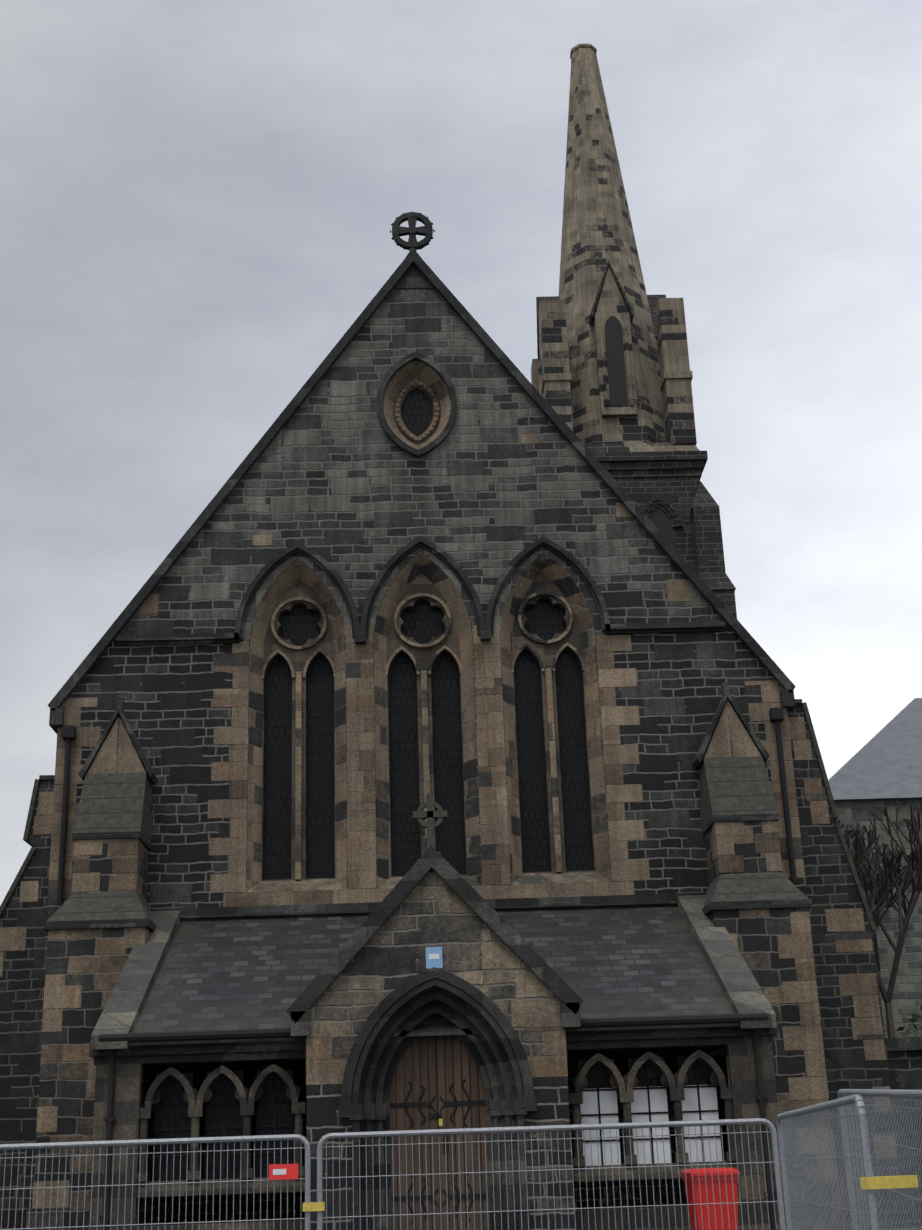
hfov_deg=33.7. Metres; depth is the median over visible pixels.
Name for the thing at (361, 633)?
hoods
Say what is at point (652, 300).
lucarne cope
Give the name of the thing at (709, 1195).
bin
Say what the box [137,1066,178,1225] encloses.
stone pier
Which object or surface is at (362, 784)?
quoins
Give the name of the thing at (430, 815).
porch cross
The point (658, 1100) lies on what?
window panes
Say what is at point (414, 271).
coping
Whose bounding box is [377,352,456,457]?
vesica hood
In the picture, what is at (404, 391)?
vesica ring
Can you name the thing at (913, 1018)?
shrub
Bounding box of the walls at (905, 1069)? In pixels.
[887,1050,921,1226]
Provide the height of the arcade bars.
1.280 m
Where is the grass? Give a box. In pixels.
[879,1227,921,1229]
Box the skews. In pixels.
[90,892,776,1049]
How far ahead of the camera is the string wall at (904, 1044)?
24.87 m
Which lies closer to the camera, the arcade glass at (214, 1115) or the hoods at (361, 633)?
the arcade glass at (214, 1115)
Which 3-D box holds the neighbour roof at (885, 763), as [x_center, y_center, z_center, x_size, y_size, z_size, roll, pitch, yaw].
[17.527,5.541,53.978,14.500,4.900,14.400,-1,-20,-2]
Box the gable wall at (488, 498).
[30,288,834,1224]
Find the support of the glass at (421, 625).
attached to the gable wall at (488, 498)
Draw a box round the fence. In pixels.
[0,1089,921,1229]
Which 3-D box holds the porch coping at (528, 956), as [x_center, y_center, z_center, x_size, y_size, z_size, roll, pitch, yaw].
[-0.375,4.422,20.740,3.927,2.457,0.750,-1,-20,-2]
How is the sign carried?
attached to the fence
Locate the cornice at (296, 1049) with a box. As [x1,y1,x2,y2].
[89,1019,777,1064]
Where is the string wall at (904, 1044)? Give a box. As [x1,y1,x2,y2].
[885,1037,921,1050]
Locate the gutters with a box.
[56,707,796,1229]
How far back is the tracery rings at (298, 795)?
26.71 m
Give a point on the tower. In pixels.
(698, 542)
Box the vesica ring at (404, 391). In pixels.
[395,379,438,441]
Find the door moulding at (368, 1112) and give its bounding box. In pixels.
[339,967,536,1229]
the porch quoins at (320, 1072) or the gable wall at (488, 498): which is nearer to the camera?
the porch quoins at (320, 1072)
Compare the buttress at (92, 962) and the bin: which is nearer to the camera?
the bin
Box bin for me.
[681,1168,739,1229]
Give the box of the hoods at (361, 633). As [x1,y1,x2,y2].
[117,536,724,920]
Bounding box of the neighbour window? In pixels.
[843,829,880,970]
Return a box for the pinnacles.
[531,298,696,444]
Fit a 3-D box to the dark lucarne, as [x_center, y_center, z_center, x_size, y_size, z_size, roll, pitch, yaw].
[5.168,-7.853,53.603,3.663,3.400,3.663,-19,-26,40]
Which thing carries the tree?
on the forecourt
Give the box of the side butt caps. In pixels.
[0,699,876,931]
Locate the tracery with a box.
[261,378,595,880]
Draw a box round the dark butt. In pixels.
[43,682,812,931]
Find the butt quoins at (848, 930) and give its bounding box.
[0,702,896,1208]
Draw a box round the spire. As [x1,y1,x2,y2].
[538,44,699,452]
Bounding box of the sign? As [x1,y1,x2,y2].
[269,1164,297,1179]
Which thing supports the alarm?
attached to the porch
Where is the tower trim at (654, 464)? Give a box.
[592,451,735,591]
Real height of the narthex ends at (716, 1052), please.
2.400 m
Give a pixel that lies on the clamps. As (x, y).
(889, 1182)
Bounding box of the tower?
[614,476,736,618]
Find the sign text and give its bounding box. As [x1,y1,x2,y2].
[273,1169,285,1174]
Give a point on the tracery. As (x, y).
(421, 583)
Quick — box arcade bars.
[154,1064,720,1180]
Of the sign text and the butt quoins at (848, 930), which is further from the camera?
the butt quoins at (848, 930)
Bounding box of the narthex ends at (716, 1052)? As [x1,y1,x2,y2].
[143,1046,726,1072]
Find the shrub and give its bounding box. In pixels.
[897,1006,921,1036]
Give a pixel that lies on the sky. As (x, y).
(200, 200)
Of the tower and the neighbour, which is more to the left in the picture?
the tower
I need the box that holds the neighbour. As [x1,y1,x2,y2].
[834,799,921,1037]
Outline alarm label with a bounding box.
[429,954,438,958]
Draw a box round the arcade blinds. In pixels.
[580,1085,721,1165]
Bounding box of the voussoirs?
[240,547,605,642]
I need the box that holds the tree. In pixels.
[834,800,921,1037]
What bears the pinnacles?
on the spire
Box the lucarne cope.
[536,260,665,360]
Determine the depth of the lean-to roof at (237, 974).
22.59 m
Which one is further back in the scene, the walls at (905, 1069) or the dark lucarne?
the dark lucarne
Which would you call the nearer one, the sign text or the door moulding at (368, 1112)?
the sign text
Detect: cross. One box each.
[390,212,434,257]
[413,793,446,854]
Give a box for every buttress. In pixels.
[0,704,907,1229]
[26,700,847,1229]
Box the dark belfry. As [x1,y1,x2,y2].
[649,507,674,547]
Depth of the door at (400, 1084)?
20.17 m
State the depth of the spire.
53.55 m
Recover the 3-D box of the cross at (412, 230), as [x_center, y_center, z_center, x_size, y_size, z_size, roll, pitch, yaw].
[-0.944,-7.273,29.789,0.880,1.410,0.320,-1,-20,-2]
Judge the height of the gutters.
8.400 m
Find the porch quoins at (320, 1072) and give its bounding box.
[306,1026,567,1084]
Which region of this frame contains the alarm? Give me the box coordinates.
[426,947,442,968]
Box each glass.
[152,1055,713,1180]
[263,388,593,879]
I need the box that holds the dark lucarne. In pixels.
[540,316,627,404]
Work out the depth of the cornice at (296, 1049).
20.45 m
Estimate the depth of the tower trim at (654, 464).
49.79 m
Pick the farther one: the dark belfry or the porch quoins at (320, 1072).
the dark belfry
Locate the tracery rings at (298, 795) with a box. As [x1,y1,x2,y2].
[262,591,584,879]
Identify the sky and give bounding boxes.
[0,0,921,905]
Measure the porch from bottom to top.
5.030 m
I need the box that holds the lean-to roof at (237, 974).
[128,906,739,1045]
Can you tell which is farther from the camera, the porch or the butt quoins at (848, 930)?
the butt quoins at (848, 930)
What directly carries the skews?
on the narthex ends at (716, 1052)
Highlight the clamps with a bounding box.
[303,1175,917,1211]
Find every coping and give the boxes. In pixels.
[48,249,795,733]
[286,845,583,1037]
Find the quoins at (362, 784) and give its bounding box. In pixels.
[48,434,804,906]
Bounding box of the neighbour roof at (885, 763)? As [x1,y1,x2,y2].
[828,698,921,800]
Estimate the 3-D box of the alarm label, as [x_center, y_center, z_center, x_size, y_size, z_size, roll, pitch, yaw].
[-0.359,4.554,20.324,0.140,0.070,0.005,-1,-20,-2]
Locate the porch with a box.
[307,868,574,1229]
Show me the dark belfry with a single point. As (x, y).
(659, 518)
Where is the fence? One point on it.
(852, 1098)
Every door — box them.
[389,1035,489,1229]

